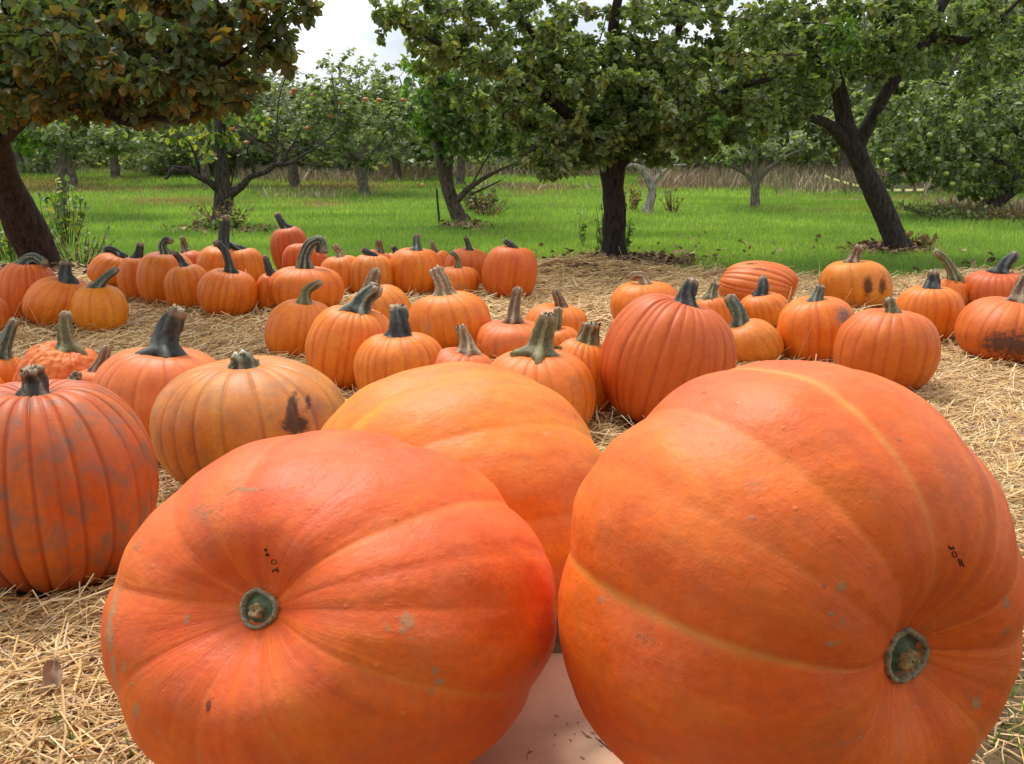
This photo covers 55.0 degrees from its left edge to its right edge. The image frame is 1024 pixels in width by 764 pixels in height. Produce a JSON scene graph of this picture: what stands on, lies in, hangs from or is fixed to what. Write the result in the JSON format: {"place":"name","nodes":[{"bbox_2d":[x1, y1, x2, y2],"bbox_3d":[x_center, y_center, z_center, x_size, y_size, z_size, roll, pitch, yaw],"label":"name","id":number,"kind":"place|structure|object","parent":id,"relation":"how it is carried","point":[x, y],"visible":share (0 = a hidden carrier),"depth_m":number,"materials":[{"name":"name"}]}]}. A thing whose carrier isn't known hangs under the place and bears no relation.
{"place":"outdoors","nodes":[
{"label":"outdoors","id":0,"kind":"place"},
{"bbox_2d":[0,163,1023,763],"bbox_3d":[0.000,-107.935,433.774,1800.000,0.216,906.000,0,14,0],"label":"ground","id":1,"kind":"structure","parent":0,"point":[994,756],"depth_m":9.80,"materials":[{"name":"plant"}]},
{"bbox_2d":[0,298,10,330],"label":"pumpkin","id":2,"kind":"object","parent":1,"relation":"on","point":[5,313],"visible":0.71,"depth_m":4.85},
{"bbox_2d":[0,317,20,382],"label":"pumpkin","id":3,"kind":"object","parent":1,"relation":"on","point":[9,362],"visible":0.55,"depth_m":3.47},
{"bbox_2d":[13,150,24,166],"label":"apple tree","id":4,"kind":"object","parent":1,"relation":"on","point":[18,156],"visible":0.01,"depth_m":26.23,"materials":[{"name":"grey plant"}]},
{"bbox_2d":[0,214,48,262],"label":"tall weed","id":5,"kind":"object","parent":1,"relation":"on","point":[10,252],"visible":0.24,"depth_m":7.91,"materials":[{"name":"green plant"}]},
{"bbox_2d":[0,252,55,322],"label":"pumpkin","id":6,"kind":"object","parent":1,"relation":"on","point":[20,276],"visible":0.52,"depth_m":5.11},
{"bbox_2d":[12,310,97,381],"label":"pumpkin","id":7,"kind":"object","parent":1,"relation":"on","point":[64,355],"visible":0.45,"depth_m":3.32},
{"bbox_2d":[22,259,87,328],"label":"pumpkin","id":8,"kind":"object","parent":1,"relation":"on","point":[50,297],"visible":0.7,"depth_m":4.99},
{"bbox_2d":[37,175,88,245],"bbox_3d":[-4.133,-1.573,9.066,0.419,0.659,0.446,-3,14,-13],"label":"tall weed","id":9,"kind":"object","parent":1,"relation":"on","point":[65,218],"visible":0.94,"depth_m":9.05,"materials":[{"name":"green plant"}]},
{"bbox_2d":[67,370,81,379],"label":"pumpkin","id":10,"kind":"object","parent":1,"relation":"on","point":[76,375],"visible":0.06,"depth_m":3.16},
{"bbox_2d":[9,97,141,186],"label":"apple tree","id":11,"kind":"object","parent":1,"relation":"on","point":[98,153],"visible":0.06,"depth_m":19.48,"materials":[{"name":"green plant"}]},
{"bbox_2d":[0,364,158,592],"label":"pumpkin","id":12,"kind":"object","parent":1,"relation":"on","point":[79,480],"visible":0.94,"depth_m":2.06,"materials":[{"name":"food"}]},
{"bbox_2d":[7,115,163,215],"bbox_3d":[-5.585,-3.111,12.488,2.307,2.084,1.991,0,14,0],"label":"apple tree","id":13,"kind":"object","parent":1,"relation":"on","point":[113,138],"visible":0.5,"depth_m":12.09,"materials":[{"name":"green plant"}]},
{"bbox_2d":[52,224,120,265],"bbox_3d":[-3.372,-1.034,7.596,0.503,0.331,0.610,3,15,14],"label":"weed clump","id":14,"kind":"object","parent":1,"relation":"on","point":[86,254],"visible":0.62,"depth_m":7.58,"materials":[{"name":"green plant"}]},
{"bbox_2d":[80,344,110,381],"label":"pumpkin","id":15,"kind":"object","parent":1,"relation":"on","point":[104,354],"visible":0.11,"depth_m":3.26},
{"bbox_2d":[70,266,128,332],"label":"pumpkin","id":16,"kind":"object","parent":1,"relation":"on","point":[99,302],"visible":0.85,"depth_m":4.94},
{"bbox_2d":[87,245,129,287],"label":"pumpkin","id":17,"kind":"object","parent":1,"relation":"on","point":[106,259],"visible":0.55,"depth_m":6.30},
{"bbox_2d":[117,242,143,300],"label":"pumpkin","id":18,"kind":"object","parent":1,"relation":"on","point":[126,277],"visible":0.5,"depth_m":5.86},
{"bbox_2d":[76,99,184,176],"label":"apple tree","id":19,"kind":"object","parent":1,"relation":"on","point":[114,167],"visible":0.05,"depth_m":23.40,"materials":[{"name":"green plant"}]},
{"bbox_2d":[93,304,215,439],"bbox_3d":[-1.093,-0.010,3.069,0.427,0.468,0.422,0,14,0],"label":"pumpkin","id":20,"kind":"object","parent":1,"relation":"on","point":[137,380],"visible":0.45,"depth_m":2.94,"materials":[{"name":"food"}]},
{"bbox_2d":[0,0,324,267],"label":"apple tree","id":21,"kind":"object","parent":1,"relation":"on","point":[65,60],"visible":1,"depth_m":4.67,"materials":[{"name":"green plant"}]},
{"bbox_2d":[136,236,192,306],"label":"pumpkin","id":22,"kind":"object","parent":1,"relation":"on","point":[153,269],"visible":0.59,"depth_m":5.67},
{"bbox_2d":[163,250,206,309],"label":"pumpkin","id":23,"kind":"object","parent":1,"relation":"on","point":[181,281],"visible":0.63,"depth_m":5.51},
{"bbox_2d":[180,236,199,263],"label":"pumpkin","id":24,"kind":"object","parent":1,"relation":"on","point":[192,255],"visible":0.4,"depth_m":6.67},
{"bbox_2d":[137,29,266,185],"bbox_3d":[-6.367,-5.606,20.172,2.744,3.189,2.872,-4,15,-15],"label":"apple tree","id":25,"kind":"object","parent":1,"relation":"on","point":[205,171],"visible":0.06,"depth_m":20.31,"materials":[{"name":"green plant"}]},
{"bbox_2d":[196,215,234,271],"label":"pumpkin","id":26,"kind":"object","parent":1,"relation":"on","point":[209,258],"visible":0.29,"depth_m":6.38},
{"bbox_2d":[195,216,242,232],"bbox_3d":[-3.085,-1.663,10.429,0.481,0.204,0.366,8,16,29],"label":"plant","id":27,"kind":"object","parent":1,"relation":"on","point":[235,222],"visible":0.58,"depth_m":10.36,"materials":[{"name":"green plant"}]},
{"bbox_2d":[188,197,255,227],"bbox_3d":[-3.148,-1.810,10.648,0.750,0.352,0.717,0,14,0],"label":"weed clump","id":28,"kind":"object","parent":1,"relation":"on","point":[217,213],"visible":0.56,"depth_m":10.64,"materials":[{"name":"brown plant"}]},
{"bbox_2d":[197,239,257,317],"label":"pumpkin","id":29,"kind":"object","parent":1,"relation":"on","point":[230,289],"visible":0.88,"depth_m":5.31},
{"bbox_2d":[168,93,303,175],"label":"apple tree","id":30,"kind":"object","parent":1,"relation":"on","point":[237,153],"visible":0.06,"depth_m":24.17,"materials":[{"name":"green plant"}]},
{"bbox_2d":[149,349,344,483],"bbox_3d":[-0.717,0.104,2.738,0.542,0.398,0.540,0,14,0],"label":"pumpkin","id":31,"kind":"object","parent":1,"relation":"on","point":[203,416],"visible":0.54,"depth_m":2.54,"materials":[{"name":"food"}]},
{"bbox_2d":[229,242,265,281],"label":"pumpkin","id":32,"kind":"object","parent":1,"relation":"on","point":[250,261],"visible":0.49,"depth_m":6.39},
{"bbox_2d":[159,79,342,219],"bbox_3d":[-2.966,-2.796,11.036,1.934,2.196,1.008,5,15,18],"label":"apple tree","id":33,"kind":"object","parent":1,"relation":"on","point":[221,187],"visible":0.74,"depth_m":11.25,"materials":[{"name":"green plant"}]},
{"bbox_2d":[256,255,275,311],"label":"pumpkin","id":34,"kind":"object","parent":1,"relation":"on","point":[262,282],"visible":0.53,"depth_m":5.46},
{"bbox_2d":[270,212,306,269],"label":"pumpkin","id":35,"kind":"object","parent":1,"relation":"on","point":[284,236],"visible":0.52,"depth_m":7.07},
{"bbox_2d":[212,67,367,187],"bbox_3d":[-4.299,-5.013,19.340,2.968,2.409,3.110,0,14,0],"label":"apple tree","id":36,"kind":"object","parent":1,"relation":"on","point":[302,147],"visible":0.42,"depth_m":18.89,"materials":[{"name":"green plant"}]},
{"bbox_2d":[264,279,328,360],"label":"pumpkin","id":37,"kind":"object","parent":1,"relation":"on","point":[289,322],"visible":0.71,"depth_m":4.31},
{"bbox_2d":[282,243,318,267],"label":"pumpkin","id":38,"kind":"object","parent":1,"relation":"on","point":[290,255],"visible":0.34,"depth_m":6.44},
{"bbox_2d":[268,235,343,306],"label":"pumpkin","id":39,"kind":"object","parent":1,"relation":"on","point":[286,283],"visible":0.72,"depth_m":5.41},
{"bbox_2d":[315,235,327,266],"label":"pumpkin","id":40,"kind":"object","parent":1,"relation":"on","point":[322,258],"visible":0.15,"depth_m":6.67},
{"bbox_2d":[320,244,355,292],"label":"pumpkin","id":41,"kind":"object","parent":1,"relation":"on","point":[340,262],"visible":0.48,"depth_m":6.05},
{"bbox_2d":[305,282,388,391],"bbox_3d":[-0.632,-0.181,3.858,0.356,0.420,0.343,0,14,0],"label":"pumpkin","id":42,"kind":"object","parent":1,"relation":"on","point":[338,336],"visible":0.63,"depth_m":3.73,"materials":[{"name":"food"}]},
{"bbox_2d":[275,47,432,193],"bbox_3d":[-2.648,-4.435,16.838,2.699,2.507,2.916,0,14,0],"label":"apple tree","id":43,"kind":"object","parent":1,"relation":"on","point":[346,107],"visible":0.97,"depth_m":16.45,"materials":[{"name":"green plant"}]},
{"bbox_2d":[350,247,393,293],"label":"pumpkin","id":44,"kind":"object","parent":1,"relation":"on","point":[362,266],"visible":0.59,"depth_m":6.00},
{"bbox_2d":[348,267,411,318],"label":"pumpkin","id":45,"kind":"object","parent":1,"relation":"on","point":[393,295],"visible":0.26,"depth_m":4.69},
{"bbox_2d":[370,239,390,258],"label":"pumpkin","id":46,"kind":"object","parent":1,"relation":"on","point":[379,250],"visible":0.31,"depth_m":6.59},
{"bbox_2d":[149,653,623,763],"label":"display board","id":47,"kind":"object","parent":1,"relation":"on","point":[536,725],"visible":0.11,"depth_m":1.61,"materials":[{"name":"paint"}]},
{"bbox_2d":[101,429,555,763],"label":"giant pumpkin","id":48,"kind":"object","parent":47,"relation":"on","point":[339,596],"visible":1,"depth_m":1.29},
{"bbox_2d":[558,360,1023,763],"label":"giant pumpkin","id":49,"kind":"object","parent":47,"relation":"on","point":[790,562],"visible":1,"depth_m":1.15,"materials":[{"name":"food"}]},
{"bbox_2d":[353,303,441,389],"bbox_3d":[-0.415,-0.102,3.639,0.346,0.373,0.349,0,14,0],"label":"pumpkin","id":50,"kind":"object","parent":1,"relation":"on","point":[398,345],"visible":0.52,"depth_m":3.54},
{"bbox_2d":[350,97,454,177],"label":"apple tree","id":51,"kind":"object","parent":1,"relation":"on","point":[396,160],"visible":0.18,"depth_m":22.91,"materials":[{"name":"green plant"}]},
{"bbox_2d":[390,233,442,295],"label":"pumpkin","id":52,"kind":"object","parent":1,"relation":"on","point":[414,264],"visible":0.76,"depth_m":6.04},
{"bbox_2d":[430,240,448,266],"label":"pumpkin","id":53,"kind":"object","parent":1,"relation":"on","point":[442,254],"visible":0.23,"depth_m":6.62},
{"bbox_2d":[381,63,504,184],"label":"apple tree","id":54,"kind":"object","parent":1,"relation":"on","point":[460,175],"visible":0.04,"depth_m":20.28,"materials":[{"name":"green plant"}]},
{"bbox_2d":[408,264,490,348],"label":"pumpkin","id":55,"kind":"object","parent":1,"relation":"on","point":[442,311],"visible":0.62,"depth_m":4.35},
{"bbox_2d":[434,251,479,293],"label":"pumpkin","id":56,"kind":"object","parent":1,"relation":"on","point":[462,278],"visible":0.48,"depth_m":6.00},
{"bbox_2d":[321,361,601,618],"bbox_3d":[-0.111,0.245,1.999,0.547,0.551,0.706,-8,16,-28],"label":"giant pumpkin","id":57,"kind":"object","parent":1,"relation":"on","point":[526,446],"visible":0.45,"depth_m":1.77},
{"bbox_2d":[434,324,492,364],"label":"pumpkin","id":58,"kind":"object","parent":1,"relation":"on","point":[467,349],"visible":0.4,"depth_m":3.59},
{"bbox_2d":[444,235,486,284],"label":"pumpkin","id":59,"kind":"object","parent":1,"relation":"on","point":[470,256],"visible":0.45,"depth_m":6.34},
{"bbox_2d":[399,44,537,222],"bbox_3d":[-0.444,-2.809,11.082,1.575,2.200,1.510,5,15,19],"label":"apple tree","id":60,"kind":"object","parent":1,"relation":"on","point":[435,124],"visible":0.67,"depth_m":10.97,"materials":[{"name":"green plant"}]},
{"bbox_2d":[459,181,500,209],"bbox_3d":[-0.468,-2.532,13.362,0.516,0.424,0.556,-11,18,-37],"label":"sprout","id":61,"kind":"object","parent":1,"relation":"on","point":[491,190],"visible":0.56,"depth_m":13.31,"materials":[{"name":"green plant"}]},
{"bbox_2d":[463,192,515,215],"bbox_3d":[-0.333,-2.252,12.488,0.634,0.309,0.662,11,18,38],"label":"weed clump","id":62,"kind":"object","parent":1,"relation":"on","point":[484,210],"visible":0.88,"depth_m":12.49,"materials":[{"name":"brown plant"}]},
{"bbox_2d":[474,286,534,358],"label":"pumpkin","id":63,"kind":"object","parent":1,"relation":"on","point":[513,329],"visible":0.54,"depth_m":4.24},
{"bbox_2d":[482,238,536,299],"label":"pumpkin","id":64,"kind":"object","parent":1,"relation":"on","point":[511,264],"visible":0.87,"depth_m":5.87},
{"bbox_2d":[0,219,1022,275],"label":"leaf litter","id":65,"kind":"object","parent":1,"relation":"on","point":[664,256],"visible":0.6,"depth_m":8.34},
{"bbox_2d":[0,248,1023,763],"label":"straw","id":66,"kind":"object","parent":1,"relation":"on","point":[36,634],"visible":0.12,"depth_m":3.22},
{"bbox_2d":[41,658,62,698],"bbox_3d":[-0.810,0.532,1.732,0.038,0.080,0.055,-7,16,-25],"label":"dry leaf","id":67,"kind":"object","parent":66,"relation":"on","point":[52,672],"visible":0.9,"depth_m":1.73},
{"bbox_2d":[17,76,1023,176],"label":"thicket","id":68,"kind":"object","parent":1,"relation":"on","point":[152,163],"visible":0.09,"depth_m":25.14,"materials":[{"name":"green plant"}]},
{"bbox_2d":[18,155,1023,217],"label":"dry weeds","id":69,"kind":"object","parent":1,"relation":"on","point":[700,177],"visible":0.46,"depth_m":19.66,"materials":[{"name":"plant"}]},
{"bbox_2d":[485,52,565,171],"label":"apple tree","id":70,"kind":"object","parent":1,"relation":"on","point":[537,136],"visible":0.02,"depth_m":24.65,"materials":[{"name":"green plant"}]},
{"bbox_2d":[490,311,595,424],"bbox_3d":[0.087,-0.026,3.247,0.384,0.417,0.368,0,14,0],"label":"pumpkin","id":71,"kind":"object","parent":1,"relation":"on","point":[539,357],"visible":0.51,"depth_m":3.16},
{"bbox_2d":[525,289,586,331],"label":"pumpkin","id":72,"kind":"object","parent":1,"relation":"on","point":[573,317],"visible":0.45,"depth_m":4.78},
{"bbox_2d":[506,27,607,125],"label":"apple tree","id":73,"kind":"object","parent":1,"relation":"on","point":[599,68],"visible":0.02,"depth_m":28.62,"materials":[{"name":"green plant"}]},
{"bbox_2d":[553,306,577,346],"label":"pumpkin","id":74,"kind":"object","parent":1,"relation":"on","point":[563,334],"visible":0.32,"depth_m":4.28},
{"bbox_2d":[576,212,588,244],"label":"weed","id":75,"kind":"object","parent":1,"relation":"on","point":[580,229],"visible":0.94,"depth_m":9.09,"materials":[{"name":"green plant"}]},
{"bbox_2d":[559,321,611,416],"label":"pumpkin","id":76,"kind":"object","parent":1,"relation":"on","point":[585,346],"visible":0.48,"depth_m":3.39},
{"bbox_2d":[368,0,807,257],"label":"apple tree","id":77,"kind":"object","parent":1,"relation":"on","point":[628,120],"visible":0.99,"depth_m":7.14,"materials":[{"name":"green plant"}]},
{"bbox_2d":[591,203,628,251],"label":"suckers","id":78,"kind":"object","parent":1,"relation":"on","point":[599,240],"visible":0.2,"depth_m":8.29,"materials":[{"name":"green plant"}]},
{"bbox_2d":[625,217,635,252],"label":"suckers","id":79,"kind":"object","parent":1,"relation":"on","point":[627,239],"visible":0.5,"depth_m":8.27,"materials":[{"name":"green plant"}]},
{"bbox_2d":[624,178,644,211],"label":"weed clump","id":80,"kind":"object","parent":1,"relation":"on","point":[635,202],"visible":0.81,"depth_m":12.95,"materials":[{"name":"green plant"}]},
{"bbox_2d":[610,271,677,318],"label":"pumpkin","id":81,"kind":"object","parent":1,"relation":"on","point":[623,295],"visible":0.39,"depth_m":4.96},
{"bbox_2d":[596,56,721,177],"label":"apple tree","id":82,"kind":"object","parent":1,"relation":"on","point":[700,83],"visible":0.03,"depth_m":21.09,"materials":[{"name":"green plant"}]},
{"bbox_2d":[625,149,694,213],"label":"bare tree","id":83,"kind":"object","parent":1,"relation":"on","point":[651,195],"visible":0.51,"depth_m":12.71,"materials":[{"name":"grey plant"}]},
{"bbox_2d":[600,277,736,422],"bbox_3d":[0.531,-0.103,3.366,0.464,0.511,0.475,0,14,0],"label":"pumpkin","id":84,"kind":"object","parent":1,"relation":"on","point":[657,349],"visible":0.7,"depth_m":3.19,"materials":[{"name":"food"}]},
{"bbox_2d":[658,179,685,212],"bbox_3d":[2.098,-2.434,12.852,0.367,0.467,0.283,4,15,14],"label":"weed clump","id":85,"kind":"object","parent":1,"relation":"on","point":[670,207],"visible":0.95,"depth_m":12.88,"materials":[{"name":"green plant"}]},
{"bbox_2d":[696,280,731,324],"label":"pumpkin","id":86,"kind":"object","parent":1,"relation":"on","point":[710,299],"visible":0.48,"depth_m":4.93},
{"bbox_2d":[675,51,802,174],"bbox_3d":[5.517,-6.553,24.034,3.703,3.143,3.874,-4,15,-16],"label":"apple tree","id":87,"kind":"object","parent":1,"relation":"on","point":[724,85],"visible":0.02,"depth_m":23.52,"materials":[{"name":"green plant"}]},
{"bbox_2d":[724,294,783,364],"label":"pumpkin","id":88,"kind":"object","parent":1,"relation":"on","point":[758,339],"visible":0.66,"depth_m":4.17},
{"bbox_2d":[718,261,797,301],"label":"pumpkin","id":89,"kind":"object","parent":1,"relation":"on","point":[740,280],"visible":0.74,"depth_m":5.46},
{"bbox_2d":[704,123,819,207],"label":"apple tree","id":90,"kind":"object","parent":1,"relation":"on","point":[741,154],"visible":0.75,"depth_m":13.60,"materials":[{"name":"green plant"}]},
{"bbox_2d":[740,275,788,327],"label":"pumpkin","id":91,"kind":"object","parent":1,"relation":"on","point":[762,301],"visible":0.62,"depth_m":4.99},
{"bbox_2d":[734,61,852,147],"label":"apple tree","id":92,"kind":"object","parent":1,"relation":"on","point":[829,108],"visible":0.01,"depth_m":27.08,"materials":[{"name":"green plant"}]},
{"bbox_2d":[776,284,853,361],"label":"pumpkin","id":93,"kind":"object","parent":1,"relation":"on","point":[825,318],"visible":0.71,"depth_m":4.19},
{"bbox_2d":[818,244,892,308],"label":"pumpkin","id":94,"kind":"object","parent":1,"relation":"on","point":[863,279],"visible":0.76,"depth_m":5.50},
{"bbox_2d":[781,21,943,173],"bbox_3d":[8.023,-6.622,23.029,3.926,3.795,3.752,11,18,37],"label":"apple tree","id":95,"kind":"object","parent":1,"relation":"on","point":[855,87],"visible":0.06,"depth_m":23.26,"materials":[{"name":"green plant"}]},
{"bbox_2d":[715,0,1023,251],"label":"apple tree","id":96,"kind":"object","parent":1,"relation":"on","point":[833,39],"visible":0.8,"depth_m":8.01,"materials":[{"name":"green plant"}]},
{"bbox_2d":[833,296,940,390],"bbox_3d":[1.456,-0.152,3.827,0.383,0.371,0.400,0,14,0],"label":"pumpkin","id":97,"kind":"object","parent":1,"relation":"on","point":[892,341],"visible":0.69,"depth_m":3.68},
{"bbox_2d":[803,0,1008,179],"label":"apple tree","id":98,"kind":"object","parent":1,"relation":"on","point":[953,57],"visible":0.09,"depth_m":17.32,"materials":[{"name":"green plant"}]},
{"bbox_2d":[905,230,938,249],"bbox_3d":[3.645,-1.263,8.834,0.335,0.204,0.318,0,14,0],"label":"sprout","id":99,"kind":"object","parent":1,"relation":"on","point":[922,238],"visible":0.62,"depth_m":8.79,"materials":[{"name":"green plant"}]},
{"bbox_2d":[896,269,964,340],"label":"pumpkin","id":100,"kind":"object","parent":1,"relation":"on","point":[936,303],"visible":0.69,"depth_m":4.67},
{"bbox_2d":[854,0,1020,176],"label":"apple tree","id":101,"kind":"object","parent":1,"relation":"on","point":[948,10],"visible":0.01,"depth_m":22.23,"materials":[{"name":"green plant"}]},
{"bbox_2d":[852,48,1023,210],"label":"apple tree","id":102,"kind":"object","parent":1,"relation":"on","point":[945,160],"visible":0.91,"depth_m":12.18,"materials":[{"name":"green plant"}]},
{"bbox_2d":[932,248,967,305],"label":"pumpkin","id":103,"kind":"object","parent":1,"relation":"on","point":[954,279],"visible":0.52,"depth_m":5.57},
{"bbox_2d":[893,200,1019,220],"bbox_3d":[5.432,-2.108,12.051,1.402,0.277,1.281,0,14,0],"label":"weed clump","id":104,"kind":"object","parent":1,"relation":"on","point":[938,211],"visible":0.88,"depth_m":12.04,"materials":[{"name":"green plant"}]},
{"bbox_2d":[902,0,1023,185],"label":"apple tree","id":105,"kind":"object","parent":1,"relation":"on","point":[996,147],"visible":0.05,"depth_m":19.23,"materials":[{"name":"green plant"}]},
{"bbox_2d":[954,273,1023,363],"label":"pumpkin","id":106,"kind":"object","parent":1,"relation":"on","point":[987,328],"visible":0.94,"depth_m":4.24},
{"bbox_2d":[958,203,1023,220],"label":"weed clump","id":107,"kind":"object","parent":1,"relation":"on","point":[1004,214],"visible":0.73,"depth_m":11.73,"materials":[{"name":"green plant"}]},
{"bbox_2d":[964,251,1021,304],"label":"pumpkin","id":108,"kind":"object","parent":1,"relation":"on","point":[999,279],"visible":0.48,"depth_m":5.49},
{"bbox_2d":[988,0,1023,106],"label":"apple tree","id":109,"kind":"object","parent":1,"relation":"on","point":[1002,43],"visible":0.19,"depth_m":16.14,"materials":[{"name":"green plant"}]},
{"bbox_2d":[103,0,956,128],"label":"sky","id":110,"kind":"structure","parent":0,"point":[343,24],"materials":[{"name":"white"}]},
{"bbox_3d":[5.691,-3.685,18.253,0.133,0.325,0.028,0,14,0],"label":"stick","id":111,"kind":"object","parent":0,"visible":0},
{"bbox_2d":[822,174,923,190],"bbox_3d":[6.201,-3.453,17.059,0.005,0.222,2.595,-5,15,-20],"label":"caution tape","id":112,"kind":"object","parent":111,"relation":"attached to","point":[852,184],"visible":0.65,"depth_m":16.66,"materials":[{"name":"paint"}]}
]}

